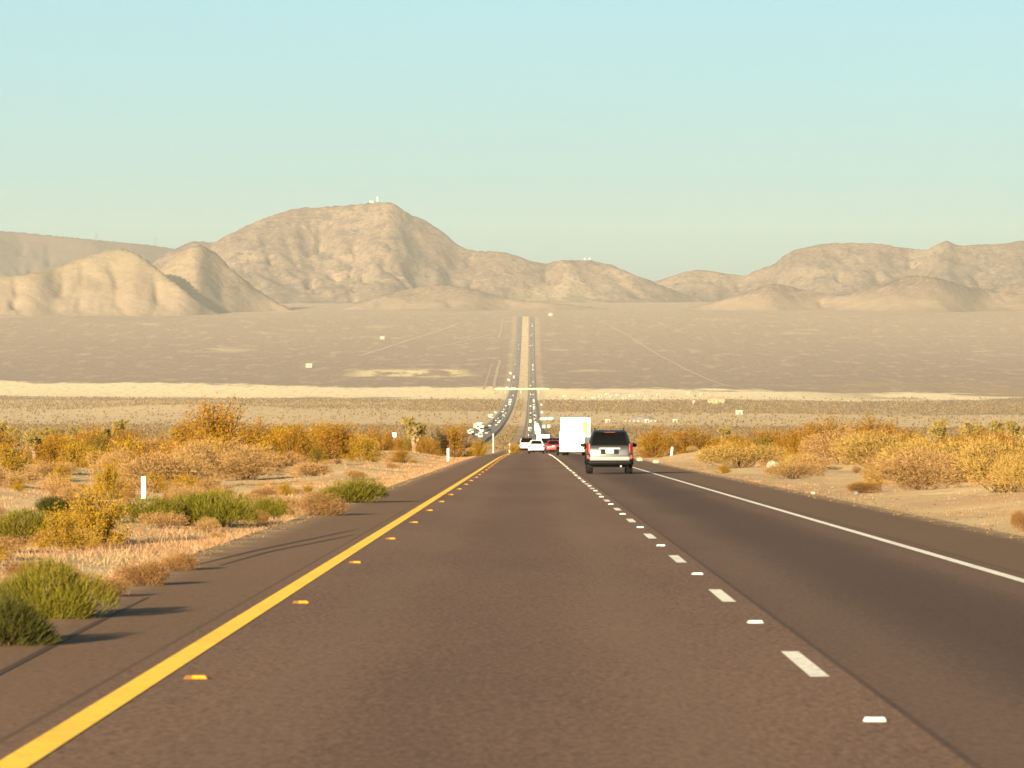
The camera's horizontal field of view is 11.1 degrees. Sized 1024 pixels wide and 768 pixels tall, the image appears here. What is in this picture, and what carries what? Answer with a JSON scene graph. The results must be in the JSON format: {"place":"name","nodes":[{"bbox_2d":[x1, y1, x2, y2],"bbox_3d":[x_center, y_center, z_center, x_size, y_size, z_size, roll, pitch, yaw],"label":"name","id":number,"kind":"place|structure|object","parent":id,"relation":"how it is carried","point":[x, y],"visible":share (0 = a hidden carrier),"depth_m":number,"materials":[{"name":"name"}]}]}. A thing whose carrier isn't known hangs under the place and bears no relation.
{"place":"outdoors","nodes":[
{"label":"outdoors","id":0,"kind":"place"},
{"bbox_2d":[435,317,521,446],"bbox_3d":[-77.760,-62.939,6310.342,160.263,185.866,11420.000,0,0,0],"label":"opposite road","id":1,"kind":"structure","parent":0,"point":[493,427],"depth_m":7229.34,"materials":[{"name":"asphalt"}]},
{"bbox_2d":[0,317,1023,767],"bbox_3d":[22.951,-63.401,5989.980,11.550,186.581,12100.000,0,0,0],"label":"road","id":2,"kind":"structure","parent":0,"point":[524,609],"depth_m":37.62,"materials":[{"name":"asphalt"}]},
{"bbox_2d":[0,597,147,674],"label":"skid mark","id":3,"kind":"object","parent":2,"relation":"on","point":[27,658],"visible":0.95,"depth_m":37.53,"materials":[{"name":"rubber"}]},
{"bbox_2d":[0,356,529,767],"bbox_3d":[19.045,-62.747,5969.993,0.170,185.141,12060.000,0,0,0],"label":"yellow edge line","id":4,"kind":"object","parent":2,"relation":"on","point":[35,750],"visible":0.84,"depth_m":32.84,"materials":[{"name":"paint"}]},
{"bbox_2d":[200,529,356,563],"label":"skid mark","id":5,"kind":"object","parent":2,"relation":"on","point":[275,546],"visible":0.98,"depth_m":70.32,"materials":[{"name":"rubber"}]},
{"bbox_2d":[526,440,546,453],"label":"family car","id":6,"kind":"object","parent":2,"relation":"on","point":[536,445],"visible":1,"depth_m":557.78,"materials":[{"name":"white paint"}]},
{"bbox_2d":[556,432,585,455],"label":"enclosed trailer","id":7,"kind":"object","parent":2,"relation":"on","point":[570,441],"visible":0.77,"depth_m":437.98,"materials":[{"name":"grey metal"}]},
{"bbox_2d":[560,418,589,454],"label":"box truck","id":8,"kind":"object","parent":2,"relation":"on","point":[574,424],"visible":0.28,"depth_m":443.99,"materials":[{"name":"grey metal"}]},
{"bbox_2d":[580,428,636,473],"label":"sport utility car","id":9,"kind":"object","parent":2,"relation":"on","point":[609,448],"visible":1,"depth_m":211.74,"materials":[{"name":"silver metal"}]},
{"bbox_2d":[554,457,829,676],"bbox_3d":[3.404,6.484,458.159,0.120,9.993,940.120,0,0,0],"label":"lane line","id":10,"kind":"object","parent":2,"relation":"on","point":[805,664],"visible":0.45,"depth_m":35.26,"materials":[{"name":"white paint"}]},
{"bbox_2d":[533,358,1023,582],"bbox_3d":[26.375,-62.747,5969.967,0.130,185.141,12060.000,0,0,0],"label":"white edge line","id":11,"kind":"object","parent":2,"relation":"on","point":[947,558],"visible":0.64,"depth_m":74.39,"materials":[{"name":"paint"}]},
{"bbox_2d":[0,302,1023,604],"bbox_3d":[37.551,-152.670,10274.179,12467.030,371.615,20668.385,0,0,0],"label":"desert ground","id":12,"kind":"structure","parent":0,"point":[844,356],"depth_m":9296.01,"materials":[{"name":"sand"}]},
{"bbox_2d":[0,427,22,454],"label":"creosote bush","id":13,"kind":"object","parent":12,"relation":"on","point":[10,442],"visible":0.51,"depth_m":359.00,"materials":[{"name":"orange plant"}]},
{"bbox_2d":[0,534,29,550],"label":"brush tuft","id":14,"kind":"object","parent":12,"relation":"on","point":[15,540],"visible":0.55,"depth_m":71.35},
{"bbox_2d":[0,440,39,473],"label":"creosote bush","id":15,"kind":"object","parent":12,"relation":"on","point":[10,460],"visible":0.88,"depth_m":206.08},
{"bbox_2d":[1,467,43,483],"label":"dry bush","id":16,"kind":"object","parent":12,"relation":"on","point":[30,476],"visible":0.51,"depth_m":173.37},
{"bbox_2d":[0,506,58,542],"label":"broom bush","id":17,"kind":"object","parent":12,"relation":"on","point":[17,528],"visible":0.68,"depth_m":80.70,"materials":[{"name":"green plant"}]},
{"bbox_2d":[0,560,58,578],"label":"dry bush","id":18,"kind":"object","parent":12,"relation":"on","point":[13,568],"visible":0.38,"depth_m":57.90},
{"bbox_2d":[21,428,41,460],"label":"joshua tree","id":19,"kind":"object","parent":12,"relation":"on","point":[31,437],"visible":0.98,"depth_m":329.62,"materials":[{"name":"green plant"}]},
{"bbox_2d":[0,579,64,646],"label":"broom bush","id":20,"kind":"object","parent":12,"relation":"on","point":[20,622],"visible":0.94,"depth_m":36.79,"materials":[{"name":"green plant"}]},
{"bbox_2d":[31,434,67,463],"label":"creosote bush","id":21,"kind":"object","parent":12,"relation":"on","point":[46,453],"visible":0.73,"depth_m":293.53,"materials":[{"name":"orange plant"}]},
{"bbox_2d":[20,461,79,478],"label":"dry bush","id":22,"kind":"object","parent":12,"relation":"on","point":[43,469],"visible":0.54,"depth_m":190.67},
{"bbox_2d":[34,495,75,515],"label":"broom bush","id":23,"kind":"object","parent":12,"relation":"on","point":[44,503],"visible":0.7,"depth_m":90.48,"materials":[{"name":"green plant"}]},
{"bbox_2d":[36,472,73,487],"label":"dry bush","id":24,"kind":"object","parent":12,"relation":"on","point":[55,477],"visible":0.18,"depth_m":143.52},
{"bbox_2d":[39,479,76,492],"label":"brush tuft","id":25,"kind":"object","parent":12,"relation":"on","point":[53,484],"visible":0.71,"depth_m":123.51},
{"bbox_2d":[48,463,74,481],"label":"creosote bush","id":26,"kind":"object","parent":12,"relation":"on","point":[60,470],"visible":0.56,"depth_m":178.40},
{"bbox_2d":[23,504,100,550],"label":"creosote bush","id":27,"kind":"object","parent":12,"relation":"on","point":[61,535],"visible":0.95,"depth_m":74.08,"materials":[{"name":"plant"}]},
{"bbox_2d":[0,554,124,618],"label":"broom bush","id":28,"kind":"object","parent":12,"relation":"on","point":[69,597],"visible":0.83,"depth_m":42.41,"materials":[{"name":"green plant"}]},
{"bbox_2d":[57,483,85,498],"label":"brush tuft","id":29,"kind":"object","parent":12,"relation":"on","point":[70,490],"visible":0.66,"depth_m":97.63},
{"bbox_2d":[48,436,94,467],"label":"creosote bush","id":30,"kind":"object","parent":12,"relation":"on","point":[73,455],"visible":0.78,"depth_m":258.55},
{"bbox_2d":[71,422,111,449],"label":"creosote bush","id":31,"kind":"object","parent":12,"relation":"on","point":[86,436],"visible":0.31,"depth_m":427.21,"materials":[{"name":"orange plant"}]},
{"bbox_2d":[47,481,140,547],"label":"creosote bush","id":32,"kind":"object","parent":12,"relation":"on","point":[105,524],"visible":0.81,"depth_m":77.94,"materials":[{"name":"plant"}]},
{"bbox_2d":[84,434,113,454],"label":"creosote bush","id":33,"kind":"object","parent":12,"relation":"on","point":[101,440],"visible":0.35,"depth_m":360.77,"materials":[{"name":"yellow plant"}]},
{"bbox_2d":[72,572,130,596],"bbox_3d":[-3.808,1.880,48.016,0.636,0.338,0.573,0,0,3],"label":"dry bush","id":34,"kind":"object","parent":12,"relation":"on","point":[122,586],"visible":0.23,"depth_m":48.01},
{"bbox_2d":[80,458,136,499],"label":"creosote bush","id":35,"kind":"object","parent":12,"relation":"on","point":[109,478],"visible":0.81,"depth_m":113.56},
{"bbox_2d":[96,418,130,442],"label":"joshua tree","id":36,"kind":"object","parent":12,"relation":"on","point":[122,424],"visible":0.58,"depth_m":480.23,"materials":[{"name":"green plant"}]},
{"bbox_2d":[83,443,151,468],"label":"dry bush","id":37,"kind":"object","parent":12,"relation":"on","point":[101,455],"visible":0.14,"depth_m":230.84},
{"bbox_2d":[99,450,140,473],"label":"dry bush","id":38,"kind":"object","parent":12,"relation":"on","point":[113,458],"visible":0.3,"depth_m":208.46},
{"bbox_2d":[102,435,156,455],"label":"creosote bush","id":39,"kind":"object","parent":12,"relation":"on","point":[128,442],"visible":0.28,"depth_m":291.78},
{"bbox_2d":[109,424,151,451],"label":"creosote bush","id":40,"kind":"object","parent":12,"relation":"on","point":[125,435],"visible":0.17,"depth_m":427.17,"materials":[{"name":"orange plant"}]},
{"bbox_2d":[114,476,157,493],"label":"dry bush","id":41,"kind":"object","parent":12,"relation":"on","point":[138,484],"visible":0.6,"depth_m":127.39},
{"bbox_2d":[111,557,170,585],"bbox_3d":[-3.671,1.893,51.905,0.626,0.399,0.653,0,0,-9],"label":"dry bush","id":42,"kind":"object","parent":12,"relation":"on","point":[151,575],"visible":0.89,"depth_m":51.79,"materials":[{"name":"plant"}]},
{"bbox_2d":[107,493,187,523],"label":"broom bush","id":43,"kind":"object","parent":12,"relation":"on","point":[164,505],"visible":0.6,"depth_m":89.59,"materials":[{"name":"green plant"}]},
{"bbox_2d":[124,440,177,470],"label":"creosote bush","id":44,"kind":"object","parent":12,"relation":"on","point":[148,450],"visible":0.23,"depth_m":208.98,"materials":[{"name":"orange plant"}]},
{"bbox_2d":[143,471,166,492],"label":"creosote bush","id":45,"kind":"object","parent":12,"relation":"on","point":[159,488],"visible":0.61,"depth_m":132.45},
{"bbox_2d":[136,509,188,528],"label":"brush tuft","id":46,"kind":"object","parent":12,"relation":"on","point":[156,519],"visible":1,"depth_m":86.76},
{"bbox_2d":[115,447,215,487],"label":"dry bush","id":47,"kind":"object","parent":12,"relation":"on","point":[168,467],"visible":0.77,"depth_m":168.75,"materials":[{"name":"plant"}]},
{"bbox_2d":[157,550,198,570],"bbox_3d":[-3.701,1.976,57.888,0.515,0.330,0.489,0,0,31],"label":"dry bush","id":48,"kind":"object","parent":12,"relation":"on","point":[179,562],"visible":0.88,"depth_m":57.85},
{"bbox_2d":[158,411,203,451],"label":"creosote bush","id":49,"kind":"object","parent":12,"relation":"on","point":[182,429],"visible":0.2,"depth_m":280.22,"materials":[{"name":"orange plant"}]},
{"bbox_2d":[171,471,204,489],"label":"creosote bush","id":50,"kind":"object","parent":12,"relation":"on","point":[186,481],"visible":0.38,"depth_m":145.34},
{"bbox_2d":[165,486,211,498],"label":"brush tuft","id":51,"kind":"object","parent":12,"relation":"on","point":[179,490],"visible":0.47,"depth_m":114.96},
{"bbox_2d":[172,436,228,483],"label":"dry bush","id":52,"kind":"object","parent":12,"relation":"on","point":[201,447],"visible":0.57,"depth_m":190.66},
{"bbox_2d":[190,516,220,532],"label":"brush tuft","id":53,"kind":"object","parent":12,"relation":"on","point":[208,522],"visible":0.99,"depth_m":85.49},
{"bbox_2d":[191,475,221,489],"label":"dry bush","id":54,"kind":"object","parent":12,"relation":"on","point":[206,482],"visible":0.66,"depth_m":158.98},
{"bbox_2d":[181,432,244,458],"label":"creosote bush","id":55,"kind":"object","parent":12,"relation":"on","point":[222,443],"visible":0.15,"depth_m":228.60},
{"bbox_2d":[160,392,268,464],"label":"creosote bush","id":56,"kind":"object","parent":12,"relation":"on","point":[218,427],"visible":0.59,"depth_m":256.02,"materials":[{"name":"orange plant"}]},
{"bbox_2d":[167,486,262,527],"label":"broom bush","id":57,"kind":"object","parent":12,"relation":"on","point":[220,508],"visible":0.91,"depth_m":90.20,"materials":[{"name":"green plant"}]},
{"bbox_2d":[0,450,476,596],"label":"dry grass","id":58,"kind":"structure","parent":12,"relation":"on","point":[207,543],"depth_m":83.04,"materials":[{"name":"plant"}]},
{"bbox_2d":[218,436,275,461],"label":"dry bush","id":59,"kind":"object","parent":12,"relation":"on","point":[239,444],"visible":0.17,"depth_m":231.71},
{"bbox_2d":[209,444,293,480],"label":"dry bush","id":60,"kind":"object","parent":12,"relation":"on","point":[246,469],"visible":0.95,"depth_m":203.49,"materials":[{"name":"plant"}]},
{"bbox_2d":[236,410,283,455],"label":"creosote bush","id":61,"kind":"object","parent":12,"relation":"on","point":[257,435],"visible":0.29,"depth_m":289.28,"materials":[{"name":"orange plant"}]},
{"bbox_2d":[250,496,294,518],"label":"broom bush","id":62,"kind":"object","parent":12,"relation":"on","point":[272,508],"visible":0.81,"depth_m":99.50,"materials":[{"name":"green plant"}]},
{"bbox_2d":[280,450,306,466],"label":"dry bush","id":63,"kind":"object","parent":12,"relation":"on","point":[294,460],"visible":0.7,"depth_m":234.11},
{"bbox_2d":[273,419,321,462],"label":"creosote bush","id":64,"kind":"object","parent":12,"relation":"on","point":[294,442],"visible":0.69,"depth_m":309.20,"materials":[{"name":"orange plant"}]},
{"bbox_2d":[293,459,335,476],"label":"dry bush","id":65,"kind":"object","parent":12,"relation":"on","point":[310,468],"visible":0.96,"depth_m":210.50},
{"bbox_2d":[283,490,348,516],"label":"dry bush","id":66,"kind":"object","parent":12,"relation":"on","point":[318,507],"visible":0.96,"depth_m":98.51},
{"bbox_2d":[307,444,330,462],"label":"creosote bush","id":67,"kind":"object","parent":12,"relation":"on","point":[317,455],"visible":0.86,"depth_m":286.80,"materials":[{"name":"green plant"}]},
{"bbox_2d":[303,417,359,458],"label":"creosote bush","id":68,"kind":"object","parent":12,"relation":"on","point":[336,429],"visible":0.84,"depth_m":332.12,"materials":[{"name":"orange plant"}]},
{"bbox_2d":[308,422,365,459],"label":"creosote bush","id":69,"kind":"object","parent":12,"relation":"on","point":[328,445],"visible":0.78,"depth_m":330.95,"materials":[{"name":"orange plant"}]},
{"bbox_2d":[307,475,391,503],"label":"broom bush","id":70,"kind":"object","parent":12,"relation":"on","point":[357,492],"visible":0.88,"depth_m":117.83,"materials":[{"name":"green plant"}]},
{"bbox_2d":[343,468,371,479],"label":"brush tuft","id":71,"kind":"object","parent":12,"relation":"on","point":[354,473],"visible":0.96,"depth_m":200.16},
{"bbox_2d":[334,432,390,461],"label":"creosote bush","id":72,"kind":"object","parent":12,"relation":"on","point":[366,452],"visible":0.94,"depth_m":280.34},
{"bbox_2d":[357,423,404,450],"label":"creosote bush","id":73,"kind":"object","parent":12,"relation":"on","point":[385,444],"visible":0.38,"depth_m":407.79,"materials":[{"name":"orange plant"}]},
{"bbox_2d":[386,448,419,462],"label":"creosote bush","id":74,"kind":"object","parent":12,"relation":"on","point":[400,455],"visible":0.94,"depth_m":320.45,"materials":[{"name":"orange plant"}]},
{"bbox_2d":[400,416,426,451],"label":"joshua tree","id":75,"kind":"object","parent":12,"relation":"on","point":[417,431],"visible":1,"depth_m":420.73,"materials":[{"name":"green plant"}]},
{"bbox_2d":[411,433,443,455],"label":"creosote bush","id":76,"kind":"object","parent":12,"relation":"on","point":[423,449],"visible":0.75,"depth_m":390.10,"materials":[{"name":"orange plant"}]},
{"bbox_2d":[425,419,487,456],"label":"creosote bush","id":77,"kind":"object","parent":12,"relation":"on","point":[453,441],"visible":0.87,"depth_m":426.98,"materials":[{"name":"orange plant"}]},
{"bbox_2d":[466,437,489,455],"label":"creosote bush","id":78,"kind":"object","parent":12,"relation":"on","point":[476,448],"visible":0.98,"depth_m":426.93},
{"bbox_2d":[0,395,1023,449],"bbox_3d":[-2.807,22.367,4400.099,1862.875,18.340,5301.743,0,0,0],"label":"scrubland","id":79,"kind":"structure","parent":12,"relation":"on","point":[509,432],"depth_m":5367.57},
{"bbox_2d":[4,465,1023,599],"bbox_3d":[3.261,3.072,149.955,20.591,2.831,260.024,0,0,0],"label":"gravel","id":80,"kind":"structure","parent":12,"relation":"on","point":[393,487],"depth_m":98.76,"materials":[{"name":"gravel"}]},
{"bbox_2d":[421,388,621,393],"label":"overpass","id":81,"kind":"object","parent":12,"relation":"on","point":[491,391],"visible":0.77,"depth_m":7470.42,"materials":[{"name":"concrete"}]},
{"bbox_2d":[633,426,685,457],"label":"creosote bush","id":82,"kind":"object","parent":12,"relation":"on","point":[654,448],"visible":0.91,"depth_m":448.26,"materials":[{"name":"orange plant"}]},
{"bbox_2d":[664,422,721,452],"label":"creosote bush","id":83,"kind":"object","parent":12,"relation":"on","point":[698,444],"visible":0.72,"depth_m":497.76,"materials":[{"name":"orange plant"}]},
{"bbox_2d":[692,439,791,469],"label":"dry bush","id":84,"kind":"object","parent":12,"relation":"on","point":[735,455],"visible":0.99,"depth_m":248.96,"materials":[{"name":"plant"}]},
{"bbox_2d":[737,428,789,448],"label":"creosote bush","id":85,"kind":"object","parent":12,"relation":"on","point":[773,437],"visible":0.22,"depth_m":407.47,"materials":[{"name":"orange plant"}]},
{"bbox_2d":[773,426,808,446],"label":"creosote bush","id":86,"kind":"object","parent":12,"relation":"on","point":[792,436],"visible":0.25,"depth_m":448.36,"materials":[{"name":"orange plant"}]},
{"bbox_2d":[759,460,827,478],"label":"dry bush","id":87,"kind":"object","parent":12,"relation":"on","point":[780,469],"visible":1,"depth_m":208.47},
{"bbox_2d":[778,435,811,455],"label":"creosote bush","id":88,"kind":"object","parent":12,"relation":"on","point":[791,443],"visible":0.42,"depth_m":332.09,"materials":[{"name":"orange plant"}]},
{"bbox_2d":[792,452,833,468],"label":"dry bush","id":89,"kind":"object","parent":12,"relation":"on","point":[811,458],"visible":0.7,"depth_m":244.34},
{"bbox_2d":[795,411,856,442],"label":"creosote bush","id":90,"kind":"object","parent":12,"relation":"on","point":[813,427],"visible":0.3,"depth_m":497.91,"materials":[{"name":"orange plant"}]},
{"bbox_2d":[634,453,1023,533],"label":"dry grass","id":91,"kind":"structure","parent":12,"relation":"on","point":[861,493],"depth_m":146.51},
{"bbox_2d":[796,427,875,464],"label":"dry bush","id":92,"kind":"object","parent":12,"relation":"on","point":[820,445],"visible":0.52,"depth_m":249.25,"materials":[{"name":"plant"}]},
{"bbox_2d":[844,481,882,492],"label":"dry bush","id":93,"kind":"object","parent":12,"relation":"on","point":[865,487],"visible":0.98,"depth_m":144.60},
{"bbox_2d":[845,413,900,439],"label":"creosote bush","id":94,"kind":"object","parent":12,"relation":"on","point":[870,426],"visible":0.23,"depth_m":471.86,"materials":[{"name":"orange plant"}]},
{"bbox_2d":[859,451,887,470],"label":"dry bush","id":95,"kind":"object","parent":12,"relation":"on","point":[870,464],"visible":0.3,"depth_m":231.15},
{"bbox_2d":[856,467,891,484],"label":"creosote bush","id":96,"kind":"object","parent":12,"relation":"on","point":[871,476],"visible":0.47,"depth_m":169.22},
{"bbox_2d":[829,428,943,469],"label":"dry bush","id":97,"kind":"object","parent":12,"relation":"on","point":[858,448],"visible":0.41,"depth_m":235.90,"materials":[{"name":"plant"}]},
{"bbox_2d":[889,423,924,443],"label":"creosote bush","id":98,"kind":"object","parent":12,"relation":"on","point":[905,433],"visible":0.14,"depth_m":389.89,"materials":[{"name":"orange plant"}]},
{"bbox_2d":[863,445,966,491],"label":"dry bush","id":99,"kind":"object","parent":12,"relation":"on","point":[911,473],"visible":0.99,"depth_m":146.79,"materials":[{"name":"plant"}]},
{"bbox_2d":[875,432,989,467],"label":"dry bush","id":100,"kind":"object","parent":12,"relation":"on","point":[947,449],"visible":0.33,"depth_m":190.39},
{"bbox_2d":[927,418,948,442],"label":"joshua tree","id":101,"kind":"object","parent":12,"relation":"on","point":[938,428],"visible":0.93,"depth_m":429.02,"materials":[{"name":"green plant"}]},
{"bbox_2d":[917,450,984,482],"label":"dry bush","id":102,"kind":"object","parent":12,"relation":"on","point":[961,473],"visible":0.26,"depth_m":168.66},
{"bbox_2d":[959,420,979,440],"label":"joshua tree","id":103,"kind":"object","parent":12,"relation":"on","point":[967,427],"visible":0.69,"depth_m":439.38,"materials":[{"name":"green plant"}]},
{"bbox_2d":[954,422,1017,455],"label":"creosote bush","id":104,"kind":"object","parent":12,"relation":"on","point":[980,432],"visible":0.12,"depth_m":320.58,"materials":[{"name":"orange plant"}]},
{"bbox_2d":[951,430,1023,492],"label":"dry bush","id":105,"kind":"object","parent":12,"relation":"on","point":[978,461],"visible":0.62,"depth_m":133.86,"materials":[{"name":"plant"}]},
{"bbox_2d":[987,452,1023,491],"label":"dry bush","id":106,"kind":"object","parent":12,"relation":"on","point":[1015,468],"visible":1,"depth_m":116.41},
{"bbox_2d":[989,419,1023,440],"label":"joshua tree","id":107,"kind":"object","parent":12,"relation":"on","point":[1011,426],"visible":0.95,"depth_m":399.82,"materials":[{"name":"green plant"}]},
{"bbox_2d":[1009,509,1023,531],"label":"dry bush","id":108,"kind":"object","parent":12,"relation":"on","point":[1017,520],"visible":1,"depth_m":87.07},
{"bbox_2d":[0,202,1023,315],"bbox_3d":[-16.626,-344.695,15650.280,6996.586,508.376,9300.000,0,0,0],"label":"mountains","id":109,"kind":"structure","parent":0,"point":[380,256],"depth_m":15677.44,"materials":[{"name":"stone"}]},
{"bbox_2d":[0,0,1023,280],"label":"sky","id":110,"kind":"structure","parent":0,"point":[653,140],"materials":[{"name":"blue"}]},
{"bbox_2d":[589,316,744,388],"bbox_3d":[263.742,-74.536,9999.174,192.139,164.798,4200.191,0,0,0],"label":"dirt track","id":111,"kind":"structure","parent":0,"point":[662,356],"depth_m":9878.37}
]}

